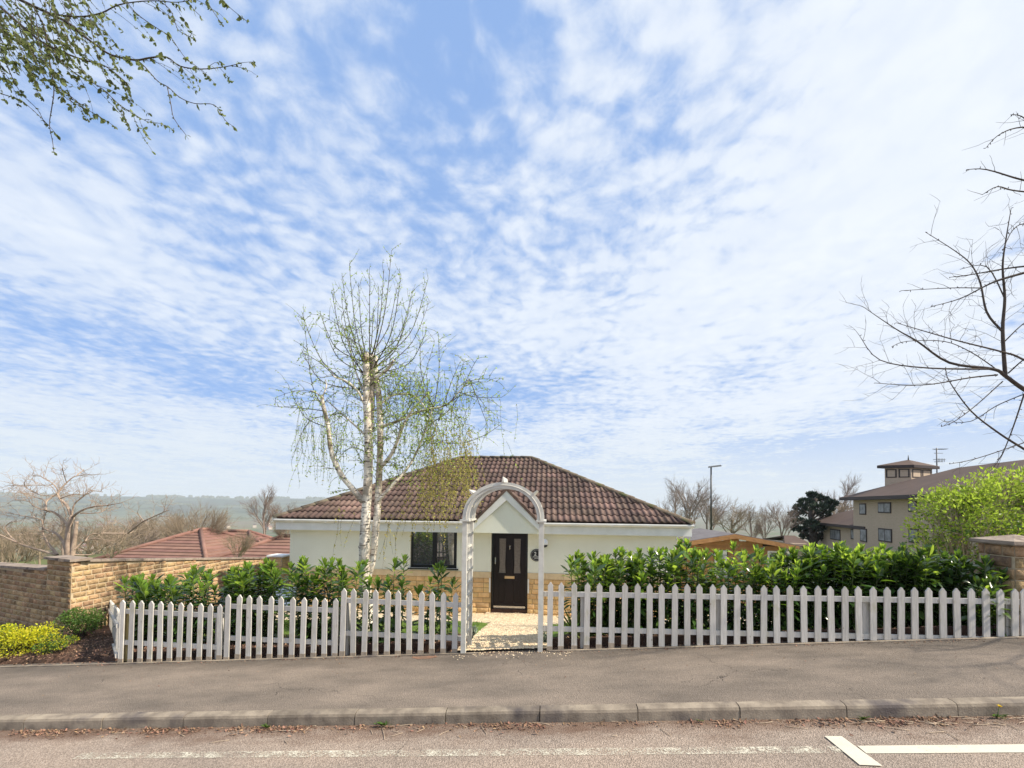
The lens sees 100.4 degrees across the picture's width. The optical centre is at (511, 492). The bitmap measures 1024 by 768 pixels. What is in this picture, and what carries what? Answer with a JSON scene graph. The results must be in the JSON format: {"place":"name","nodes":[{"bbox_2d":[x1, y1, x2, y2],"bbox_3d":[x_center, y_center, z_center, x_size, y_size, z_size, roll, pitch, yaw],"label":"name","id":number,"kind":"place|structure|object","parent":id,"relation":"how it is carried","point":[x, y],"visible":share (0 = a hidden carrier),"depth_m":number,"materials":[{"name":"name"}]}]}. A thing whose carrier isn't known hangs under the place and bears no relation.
{"place":"outdoors","nodes":[
{"label":"outdoors","id":0,"kind":"place"},
{"bbox_2d":[0,495,683,519],"bbox_3d":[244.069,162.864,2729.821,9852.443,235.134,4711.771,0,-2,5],"label":"hills","id":1,"kind":"structure","parent":0,"point":[156,509],"depth_m":1913.93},
{"bbox_2d":[186,618,812,636],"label":"grass","id":2,"kind":"structure","parent":0,"point":[403,626],"depth_m":7.89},
{"bbox_2d":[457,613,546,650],"bbox_3d":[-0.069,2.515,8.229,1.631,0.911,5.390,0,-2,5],"label":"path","id":3,"kind":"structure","parent":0,"point":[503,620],"depth_m":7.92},
{"bbox_2d":[441,612,570,659],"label":"gravel","id":4,"kind":"structure","parent":0,"point":[503,645],"depth_m":6.85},
{"bbox_2d":[0,510,1019,664],"bbox_3d":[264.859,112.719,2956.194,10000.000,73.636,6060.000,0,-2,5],"label":"ground","id":5,"kind":"structure","parent":0,"point":[248,525],"depth_m":9.93,"materials":[{"name":"soil"}]},
{"bbox_2d":[0,520,39,561],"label":"bare tree","id":6,"kind":"object","parent":5,"relation":"on","point":[13,536],"visible":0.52,"depth_m":24.93,"materials":[{"name":"beige plant"}]},
{"bbox_2d":[0,532,54,563],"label":"bare tree","id":7,"kind":"object","parent":5,"relation":"on","point":[10,549],"visible":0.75,"depth_m":20.23,"materials":[{"name":"beige plant"}]},
{"bbox_2d":[0,621,64,658],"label":"golden shrub","id":8,"kind":"object","parent":5,"relation":"on","point":[20,638],"visible":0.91,"depth_m":6.65,"materials":[{"name":"yellow plant"}]},
{"bbox_2d":[0,524,73,564],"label":"bare tree","id":9,"kind":"object","parent":5,"relation":"on","point":[39,552],"visible":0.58,"depth_m":22.08,"materials":[{"name":"beige plant"}]},
{"bbox_2d":[0,517,78,561],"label":"bare tree","id":10,"kind":"object","parent":5,"relation":"on","point":[22,558],"visible":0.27,"depth_m":29.61,"materials":[{"name":"beige plant"}]},
{"bbox_2d":[31,633,79,654],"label":"golden shrub","id":11,"kind":"object","parent":5,"relation":"on","point":[49,644],"visible":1,"depth_m":6.54,"materials":[{"name":"yellow plant"}]},
{"bbox_2d":[28,508,86,554],"bbox_3d":[-35.437,3.646,33.104,3.676,5.608,3.790,2,-2,-38],"label":"bare tree","id":12,"kind":"object","parent":5,"relation":"on","point":[63,524],"visible":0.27,"depth_m":33.04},
{"bbox_2d":[53,606,107,636],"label":"dark shrub","id":13,"kind":"object","parent":5,"relation":"on","point":[77,620],"visible":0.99,"depth_m":7.40,"materials":[{"name":"green plant"}]},
{"bbox_2d":[53,519,120,556],"bbox_3d":[-26.088,3.324,26.304,3.168,3.604,2.924,1,-2,5],"label":"bare tree","id":14,"kind":"object","parent":5,"relation":"on","point":[87,549],"visible":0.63,"depth_m":26.28,"materials":[{"name":"beige plant"}]},
{"bbox_2d":[0,457,175,560],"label":"sculptural tree","id":15,"kind":"object","parent":5,"relation":"on","point":[69,542],"visible":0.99,"depth_m":15.01,"materials":[{"name":"brown plant"}]},
{"bbox_2d":[47,507,165,554],"bbox_3d":[-33.972,4.184,36.342,8.562,6.323,8.576,2,-2,-41],"label":"bare tree","id":16,"kind":"object","parent":5,"relation":"on","point":[142,537],"visible":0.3,"depth_m":36.56,"materials":[{"name":"beige plant"}]},
{"bbox_2d":[107,600,119,657],"bbox_3d":[-6.828,2.242,7.299,0.048,1.094,3.694,2,-2,-45],"label":"picket fence","id":17,"kind":"object","parent":5,"relation":"on","point":[113,611],"visible":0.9,"depth_m":6.70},
{"bbox_2d":[82,528,144,558],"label":"bare tree","id":18,"kind":"object","parent":5,"relation":"on","point":[112,548],"visible":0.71,"depth_m":20.71,"materials":[{"name":"beige plant"}]},
{"bbox_2d":[91,521,154,551],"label":"bare tree","id":19,"kind":"object","parent":5,"relation":"on","point":[137,529],"visible":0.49,"depth_m":28.28,"materials":[{"name":"beige plant"}]},
{"bbox_2d":[0,0,257,155],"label":"lime tree","id":20,"kind":"object","parent":5,"relation":"on","point":[31,33],"visible":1,"depth_m":5.30,"materials":[{"name":"green plant"}]},
{"bbox_2d":[0,555,268,631],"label":"stone wall","id":21,"kind":"structure","parent":5,"relation":"on","point":[38,594],"depth_m":8.52,"materials":[{"name":"stone"}]},
{"bbox_2d":[125,518,164,545],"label":"bare tree","id":22,"kind":"object","parent":5,"relation":"on","point":[150,538],"visible":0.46,"depth_m":32.66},
{"bbox_2d":[112,572,183,640],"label":"laurel bush","id":23,"kind":"object","parent":5,"relation":"on","point":[131,580],"visible":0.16,"depth_m":6.94,"materials":[{"name":"green plant"}]},
{"bbox_2d":[120,510,190,540],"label":"bare tree","id":24,"kind":"object","parent":5,"relation":"on","point":[150,524],"visible":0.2,"depth_m":40.19,"materials":[{"name":"beige plant"}]},
{"bbox_2d":[125,571,200,646],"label":"laurel bush","id":25,"kind":"object","parent":5,"relation":"on","point":[143,589],"visible":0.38,"depth_m":6.70,"materials":[{"name":"green plant"}]},
{"bbox_2d":[151,512,202,537],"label":"bare tree","id":26,"kind":"object","parent":5,"relation":"on","point":[159,529],"visible":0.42,"depth_m":32.17,"materials":[{"name":"beige plant"}]},
{"bbox_2d":[93,527,261,558],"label":"red roofed house","id":27,"kind":"structure","parent":5,"relation":"on","point":[197,543],"depth_m":25.52,"materials":[{"name":"tile"}]},
{"bbox_2d":[154,564,219,642],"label":"laurel bush","id":28,"kind":"object","parent":5,"relation":"on","point":[187,584],"visible":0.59,"depth_m":6.68,"materials":[{"name":"green plant"}]},
{"bbox_2d":[156,500,241,535],"bbox_3d":[-20.429,2.273,27.925,4.507,4.253,4.514,1,-2,-19],"label":"bare tree","id":29,"kind":"object","parent":5,"relation":"on","point":[217,525],"visible":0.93,"depth_m":27.91,"materials":[{"name":"beige plant"}]},
{"bbox_2d":[193,566,259,642],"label":"laurel bush","id":30,"kind":"object","parent":5,"relation":"on","point":[208,578],"visible":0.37,"depth_m":6.74,"materials":[{"name":"green plant"}]},
{"bbox_2d":[217,528,261,556],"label":"bare tree","id":31,"kind":"object","parent":5,"relation":"on","point":[247,543],"visible":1,"depth_m":17.93,"materials":[{"name":"beige plant"}]},
{"bbox_2d":[224,529,271,542],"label":"red roofed house","id":32,"kind":"structure","parent":5,"relation":"on","point":[258,534],"depth_m":30.74,"materials":[{"name":"tile"}]},
{"bbox_2d":[213,534,289,556],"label":"red roofed house","id":33,"kind":"structure","parent":5,"relation":"on","point":[272,545],"depth_m":23.92,"materials":[{"name":"tile"}]},
{"bbox_2d":[238,485,276,534],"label":"bare tree","id":34,"kind":"object","parent":5,"relation":"on","point":[271,497],"visible":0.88,"depth_m":31.66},
{"bbox_2d":[221,557,295,644],"bbox_3d":[-4.016,1.739,6.751,1.116,1.426,0.955,0,-2,5],"label":"laurel bush","id":35,"kind":"object","parent":5,"relation":"on","point":[242,581],"visible":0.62,"depth_m":6.65,"materials":[{"name":"green plant"}]},
{"bbox_2d":[266,553,289,588],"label":"brick pier","id":36,"kind":"structure","parent":5,"relation":"on","point":[282,560],"depth_m":13.26,"materials":[{"name":"brick"}]},
{"bbox_2d":[268,517,289,538],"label":"bare tree","id":37,"kind":"object","parent":5,"relation":"on","point":[278,532],"visible":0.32,"depth_m":24.93,"materials":[{"name":"beige plant"}]},
{"bbox_2d":[265,499,296,532],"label":"bare tree","id":38,"kind":"object","parent":5,"relation":"on","point":[273,509],"visible":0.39,"depth_m":29.05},
{"bbox_2d":[264,587,297,619],"bbox_3d":[-4.748,2.328,8.651,0.487,0.730,0.602,0,-2,5],"label":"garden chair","id":39,"kind":"object","parent":5,"relation":"on","point":[284,597],"visible":0.01,"depth_m":8.88,"materials":[{"name":"grey plastic"}]},
{"bbox_2d":[133,641,451,660],"bbox_3d":[-3.143,2.243,5.903,4.720,0.548,0.025,0,-2,5],"label":"garden edging","id":40,"kind":"object","parent":5,"relation":"on","point":[358,649],"visible":0.29,"depth_m":5.88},
{"bbox_2d":[280,555,341,643],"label":"laurel bush","id":41,"kind":"object","parent":5,"relation":"on","point":[306,582],"visible":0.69,"depth_m":6.38,"materials":[{"name":"green plant"}]},
{"bbox_2d":[311,557,375,642],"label":"laurel bush","id":42,"kind":"object","parent":5,"relation":"on","point":[342,583],"visible":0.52,"depth_m":6.41,"materials":[{"name":"green plant"}]},
{"bbox_2d":[0,491,709,519],"bbox_3d":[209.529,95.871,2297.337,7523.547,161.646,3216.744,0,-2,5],"label":"wood","id":43,"kind":"object","parent":5,"relation":"on","point":[164,502],"visible":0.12,"depth_m":2201.89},
{"bbox_2d":[356,575,395,642],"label":"laurel bush","id":44,"kind":"object","parent":5,"relation":"on","point":[378,582],"visible":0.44,"depth_m":6.40,"materials":[{"name":"green plant"}]},
{"bbox_2d":[257,243,522,630],"bbox_3d":[-2.147,-1.061,7.748,4.758,7.370,2.053,0,-2,5],"label":"birch tree","id":45,"kind":"object","parent":5,"relation":"on","point":[371,375],"visible":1,"depth_m":7.74,"materials":[{"name":"white plant"}]},
{"bbox_2d":[378,553,413,642],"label":"laurel bush","id":46,"kind":"object","parent":5,"relation":"on","point":[396,562],"visible":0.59,"depth_m":6.37,"materials":[{"name":"green plant"}]},
{"bbox_2d":[412,576,449,633],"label":"laurel bush","id":47,"kind":"object","parent":5,"relation":"on","point":[418,590],"visible":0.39,"depth_m":6.32,"materials":[{"name":"green plant"}]},
{"bbox_2d":[426,559,460,640],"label":"laurel bush","id":48,"kind":"object","parent":5,"relation":"on","point":[442,569],"visible":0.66,"depth_m":6.21,"materials":[{"name":"green plant"}]},
{"bbox_2d":[272,455,695,618],"bbox_3d":[-0.583,1.111,14.555,10.664,4.786,8.260,0,-2,5],"label":"bungalow","id":49,"kind":"object","parent":5,"relation":"on","point":[583,515],"visible":0.62,"depth_m":10.96,"materials":[{"name":"paint"}]},
{"bbox_2d":[407,532,457,569],"bbox_3d":[-2.019,1.446,11.019,1.321,1.043,0.180,0,-2,5],"label":"window","id":50,"kind":"structure","parent":49,"relation":"in","point":[427,551],"depth_m":11.05,"materials":[{"name":"black"}]},
{"bbox_2d":[493,533,525,608],"bbox_3d":[-0.060,1.964,10.925,0.829,1.975,0.089,0,-2,5],"label":"door","id":51,"kind":"structure","parent":49,"relation":"in","point":[509,585],"depth_m":10.94,"materials":[{"name":"black wood"}]},
{"bbox_2d":[460,477,545,652],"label":"garden arch","id":52,"kind":"structure","parent":5,"relation":"on","point":[473,502],"depth_m":5.55,"materials":[{"name":"white paint"}]},
{"bbox_2d":[546,598,605,636],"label":"strap leaf plant","id":53,"kind":"object","parent":5,"relation":"on","point":[569,621],"visible":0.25,"depth_m":5.97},
{"bbox_2d":[558,549,621,636],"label":"laurel bush","id":54,"kind":"object","parent":5,"relation":"on","point":[595,567],"visible":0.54,"depth_m":6.07,"materials":[{"name":"green plant"}]},
{"bbox_2d":[591,546,655,634],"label":"laurel bush","id":55,"kind":"object","parent":5,"relation":"on","point":[622,570],"visible":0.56,"depth_m":6.04,"materials":[{"name":"green plant"}]},
{"bbox_2d":[625,546,680,634],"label":"laurel bush","id":56,"kind":"object","parent":5,"relation":"on","point":[651,567],"visible":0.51,"depth_m":6.06,"materials":[{"name":"green plant"}]},
{"bbox_2d":[654,485,696,517],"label":"bare tree","id":57,"kind":"object","parent":5,"relation":"on","point":[675,502],"visible":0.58,"depth_m":30.82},
{"bbox_2d":[655,537,718,629],"bbox_3d":[2.475,1.376,6.080,0.869,1.477,0.811,0,-2,5],"label":"laurel bush","id":58,"kind":"object","parent":5,"relation":"on","point":[679,552],"visible":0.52,"depth_m":5.97,"materials":[{"name":"green plant"}]},
{"bbox_2d":[664,476,720,520],"bbox_3d":[13.885,1.798,32.932,4.156,6.935,4.011,-1,-2,40],"label":"bare tree","id":59,"kind":"object","parent":5,"relation":"on","point":[698,506],"visible":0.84,"depth_m":32.67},
{"bbox_2d":[691,563,728,629],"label":"laurel bush","id":60,"kind":"object","parent":5,"relation":"on","point":[706,614],"visible":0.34,"depth_m":6.09,"materials":[{"name":"green plant"}]},
{"bbox_2d":[685,487,740,529],"bbox_3d":[17.899,2.634,38.357,4.530,6.963,4.694,1,-2,-13],"label":"bare tree","id":61,"kind":"object","parent":5,"relation":"on","point":[717,506],"visible":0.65,"depth_m":38.13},
{"bbox_2d":[708,465,720,529],"bbox_3d":[11.440,1.252,24.049,0.670,5.660,0.260,0,-2,5],"label":"street lamp","id":62,"kind":"object","parent":5,"relation":"on","point":[710,467],"visible":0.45,"depth_m":24.06,"materials":[{"name":"metal"}]},
{"bbox_2d":[676,528,799,602],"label":"garden shed","id":63,"kind":"structure","parent":5,"relation":"on","point":[703,539],"depth_m":12.26,"materials":[{"name":"brown wood"}]},
{"bbox_2d":[714,550,726,581],"bbox_3d":[6.022,2.385,12.312,0.341,1.438,0.038,0,-2,5],"label":"door","id":64,"kind":"structure","parent":63,"relation":"in","point":[724,553],"depth_m":12.30,"materials":[{"name":"white plastic"}]},
{"bbox_2d":[767,551,789,573],"bbox_3d":[7.592,2.064,12.167,0.592,0.808,0.045,0,-2,5],"label":"window","id":65,"kind":"structure","parent":63,"relation":"in","point":[771,552],"depth_m":12.17,"materials":[{"name":"white glass"}]},
{"bbox_2d":[707,499,769,532],"bbox_3d":[17.686,2.707,34.172,4.045,4.985,4.382,1,-2,-15],"label":"bare tree","id":66,"kind":"object","parent":5,"relation":"on","point":[732,524],"visible":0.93,"depth_m":33.85,"materials":[{"name":"beige plant"}]},
{"bbox_2d":[707,539,775,630],"bbox_3d":[3.203,1.359,6.098,0.864,1.353,0.940,0,-2,5],"label":"laurel bush","id":67,"kind":"object","parent":5,"relation":"on","point":[729,568],"visible":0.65,"depth_m":5.89,"materials":[{"name":"green plant"}]},
{"bbox_2d":[735,506,762,537],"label":"bare tree","id":68,"kind":"object","parent":5,"relation":"on","point":[756,531],"visible":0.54,"depth_m":40.11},
{"bbox_2d":[755,506,779,538],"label":"bare tree","id":69,"kind":"object","parent":5,"relation":"on","point":[760,531],"visible":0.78,"depth_m":35.91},
{"bbox_2d":[552,625,996,647],"bbox_3d":[3.186,1.856,5.346,5.380,0.585,0.025,0,-2,5],"label":"garden edging","id":70,"kind":"object","parent":5,"relation":"on","point":[706,638],"visible":0.26,"depth_m":5.37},
{"bbox_2d":[740,556,814,630],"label":"laurel bush","id":71,"kind":"object","parent":5,"relation":"on","point":[772,576],"visible":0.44,"depth_m":5.83,"materials":[{"name":"green plant"}]},
{"bbox_2d":[764,502,805,535],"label":"bare tree","id":72,"kind":"object","parent":5,"relation":"on","point":[786,522],"visible":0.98,"depth_m":33.88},
{"bbox_2d":[764,535,814,561],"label":"roofed building","id":73,"kind":"structure","parent":5,"relation":"on","point":[793,540],"depth_m":29.27,"materials":[{"name":"beige brick"}]},
{"bbox_2d":[765,546,840,630],"bbox_3d":[4.029,1.400,6.101,0.958,1.294,0.893,0,-2,5],"label":"laurel bush","id":74,"kind":"object","parent":5,"relation":"on","point":[781,556],"visible":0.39,"depth_m":5.92,"materials":[{"name":"green plant"}]},
{"bbox_2d":[787,491,840,550],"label":"pine tree","id":75,"kind":"object","parent":5,"relation":"on","point":[810,528],"visible":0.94,"depth_m":43.03,"materials":[{"name":"green plant"}]},
{"bbox_2d":[797,493,852,517],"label":"bare tree","id":76,"kind":"object","parent":5,"relation":"on","point":[842,509],"visible":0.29,"depth_m":48.98,"materials":[{"name":"beige plant"}]},
{"bbox_2d":[795,542,863,629],"bbox_3d":[4.438,1.378,6.100,1.017,1.410,0.902,0,-2,5],"label":"laurel bush","id":77,"kind":"object","parent":5,"relation":"on","point":[813,553],"visible":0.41,"depth_m":5.93,"materials":[{"name":"green plant"}]},
{"bbox_2d":[813,474,860,512],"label":"bare tree","id":78,"kind":"object","parent":5,"relation":"on","point":[848,489],"visible":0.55,"depth_m":52.22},
{"bbox_2d":[820,540,895,629],"bbox_3d":[4.748,1.343,5.997,0.918,1.340,0.995,0,-2,5],"label":"laurel bush","id":79,"kind":"object","parent":5,"relation":"on","point":[866,562],"visible":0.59,"depth_m":5.79,"materials":[{"name":"green plant"}]},
{"bbox_2d":[846,542,934,627],"bbox_3d":[5.222,1.355,6.036,0.831,1.333,1.044,1,-2,-14],"label":"laurel bush","id":80,"kind":"object","parent":5,"relation":"on","point":[895,555],"visible":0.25,"depth_m":5.82,"materials":[{"name":"green plant"}]},
{"bbox_2d":[870,542,951,627],"bbox_3d":[5.481,1.325,5.907,0.868,1.297,0.988,0,-2,5],"label":"laurel bush","id":81,"kind":"object","parent":5,"relation":"on","point":[921,556],"visible":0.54,"depth_m":5.67,"materials":[{"name":"green plant"}]},
{"bbox_2d":[815,448,1023,563],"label":"building","id":82,"kind":"structure","parent":5,"relation":"on","point":[874,517],"depth_m":31.50,"materials":[{"name":"beige brick"}]},
{"bbox_2d":[830,529,840,540],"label":"window","id":83,"kind":"structure","parent":82,"relation":"in","point":[835,534],"depth_m":40.14,"materials":[{"name":"grey"}]},
{"bbox_2d":[859,503,865,514],"bbox_3d":[27.970,1.296,33.991,0.116,0.892,1.042,0,-2,17],"label":"window","id":84,"kind":"structure","parent":82,"relation":"in","point":[862,506],"depth_m":33.97,"materials":[{"name":"grey"}]},
{"bbox_2d":[860,529,866,541],"bbox_3d":[27.921,3.364,33.854,0.116,1.056,1.037,0,-2,17],"label":"window","id":85,"kind":"structure","parent":82,"relation":"in","point":[863,533],"depth_m":33.80,"materials":[{"name":"grey"}]},
{"bbox_2d":[878,502,890,512],"bbox_3d":[27.018,1.082,30.919,0.116,0.772,1.724,0,-2,17],"label":"window","id":86,"kind":"structure","parent":82,"relation":"in","point":[883,507],"depth_m":30.86,"materials":[{"name":"grey"}]},
{"bbox_2d":[878,528,891,542],"bbox_3d":[26.986,3.063,30.834,0.116,0.961,1.791,0,-2,17],"label":"window","id":87,"kind":"structure","parent":82,"relation":"in","point":[884,535],"depth_m":30.79,"materials":[{"name":"grey"}]},
{"bbox_2d":[908,501,916,511],"bbox_3d":[26.007,0.882,27.657,0.116,0.726,0.920,0,-2,17],"label":"window","id":88,"kind":"structure","parent":82,"relation":"in","point":[910,505],"depth_m":27.74,"materials":[{"name":"grey"}]},
{"bbox_2d":[908,528,918,542],"bbox_3d":[25.970,2.772,27.554,0.116,0.928,1.031,0,-2,17],"label":"window","id":89,"kind":"structure","parent":82,"relation":"in","point":[912,532],"depth_m":27.63,"materials":[{"name":"grey"}]},
{"bbox_2d":[836,112,1023,475],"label":"bare tree","id":90,"kind":"object","parent":5,"relation":"on","point":[1004,372],"visible":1,"depth_m":6.43,"materials":[{"name":"brown plant"}]},
{"bbox_2d":[911,548,979,626],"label":"laurel bush","id":91,"kind":"object","parent":5,"relation":"on","point":[956,556],"visible":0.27,"depth_m":5.68,"materials":[{"name":"green plant"}]},
{"bbox_2d":[900,463,1023,605],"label":"spring shrub","id":92,"kind":"object","parent":5,"relation":"on","point":[967,508],"visible":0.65,"depth_m":8.53,"materials":[{"name":"green plant"}]},
{"bbox_2d":[934,554,1010,625],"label":"laurel bush","id":93,"kind":"object","parent":5,"relation":"on","point":[987,569],"visible":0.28,"depth_m":5.59,"materials":[{"name":"green plant"}]},
{"bbox_2d":[950,573,1019,636],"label":"laurel bush","id":94,"kind":"object","parent":5,"relation":"on","point":[989,582],"visible":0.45,"depth_m":5.17,"materials":[{"name":"green plant"}]},
{"bbox_2d":[969,534,1023,625],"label":"stone pillar","id":95,"kind":"structure","parent":5,"relation":"on","point":[1004,551],"depth_m":5.46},
{"bbox_2d":[0,635,1023,714],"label":"pavement","id":96,"kind":"structure","parent":0,"point":[945,669],"depth_m":4.69,"materials":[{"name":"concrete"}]},
{"bbox_2d":[117,600,224,662],"bbox_3d":[-4.755,1.985,5.991,1.553,0.932,0.122,0,-2,5],"label":"picket fence","id":97,"kind":"object","parent":96,"relation":"on","point":[127,642],"visible":0.97,"depth_m":5.94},
{"bbox_2d":[223,595,339,659],"bbox_3d":[-3.140,1.854,5.850,1.624,0.892,0.122,0,-2,5],"label":"picket fence","id":98,"kind":"object","parent":96,"relation":"on","point":[291,640],"visible":0.98,"depth_m":5.80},
{"bbox_2d":[339,588,460,655],"bbox_3d":[-1.484,1.772,5.704,1.645,0.959,0.122,0,-2,5],"label":"picket fence","id":99,"kind":"object","parent":96,"relation":"on","point":[348,633],"visible":0.98,"depth_m":5.66,"materials":[{"name":"wood"}]},
{"bbox_2d":[412,656,436,658],"bbox_3d":[-1.124,2.118,5.487,0.353,0.022,0.098,0,-2,5],"label":"pavement patch","id":100,"kind":"object","parent":96,"relation":"on","point":[423,657],"visible":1,"depth_m":5.50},
{"bbox_2d":[0,636,1023,667],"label":"pavement edging","id":101,"kind":"object","parent":96,"relation":"on","point":[778,644],"visible":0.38,"depth_m":5.40,"materials":[{"name":"concrete"}]},
{"bbox_2d":[543,582,1023,650],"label":"picket fence","id":102,"kind":"object","parent":96,"relation":"on","point":[718,632],"visible":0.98,"depth_m":5.24,"materials":[{"name":"wood"}]},
{"bbox_2d":[0,716,1023,767],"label":"road","id":103,"kind":"structure","parent":0,"point":[40,751],"depth_m":3.62,"materials":[{"name":"asphalt"}]},
{"bbox_2d":[73,746,840,758],"bbox_3d":[-0.684,2.187,3.589,6.540,0.462,0.099,0,-2,5],"label":"road marking","id":104,"kind":"object","parent":103,"relation":"on","point":[497,752],"visible":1,"depth_m":3.55,"materials":[{"name":"paint"}]},
{"bbox_2d":[0,625,1021,739],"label":"leaf litter","id":105,"kind":"object","parent":103,"relation":"on","point":[360,727],"visible":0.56,"depth_m":4.19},
{"bbox_2d":[0,696,1023,730],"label":"kerb","id":106,"kind":"structure","parent":103,"relation":"on","point":[854,708],"depth_m":3.99,"materials":[{"name":"concrete"}]},
{"bbox_2d":[32,715,1023,743],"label":"twig litter","id":107,"kind":"object","parent":103,"relation":"on","point":[928,722],"visible":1,"depth_m":3.61,"materials":[{"name":"beige"}]},
{"bbox_2d":[825,736,881,765],"bbox_3d":[2.614,1.979,3.281,0.145,0.015,0.393,1,-2,3],"label":"road marking","id":108,"kind":"object","parent":103,"relation":"on","point":[852,751],"visible":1,"depth_m":3.26,"materials":[{"name":"paint"}]},
{"bbox_2d":[858,744,1023,752],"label":"road marking","id":109,"kind":"object","parent":103,"relation":"on","point":[988,748],"visible":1,"depth_m":3.24,"materials":[{"name":"paint"}]},
{"bbox_2d":[0,0,1023,511],"label":"sky","id":110,"kind":"structure","parent":0,"point":[652,219],"materials":[{"name":"blue"}]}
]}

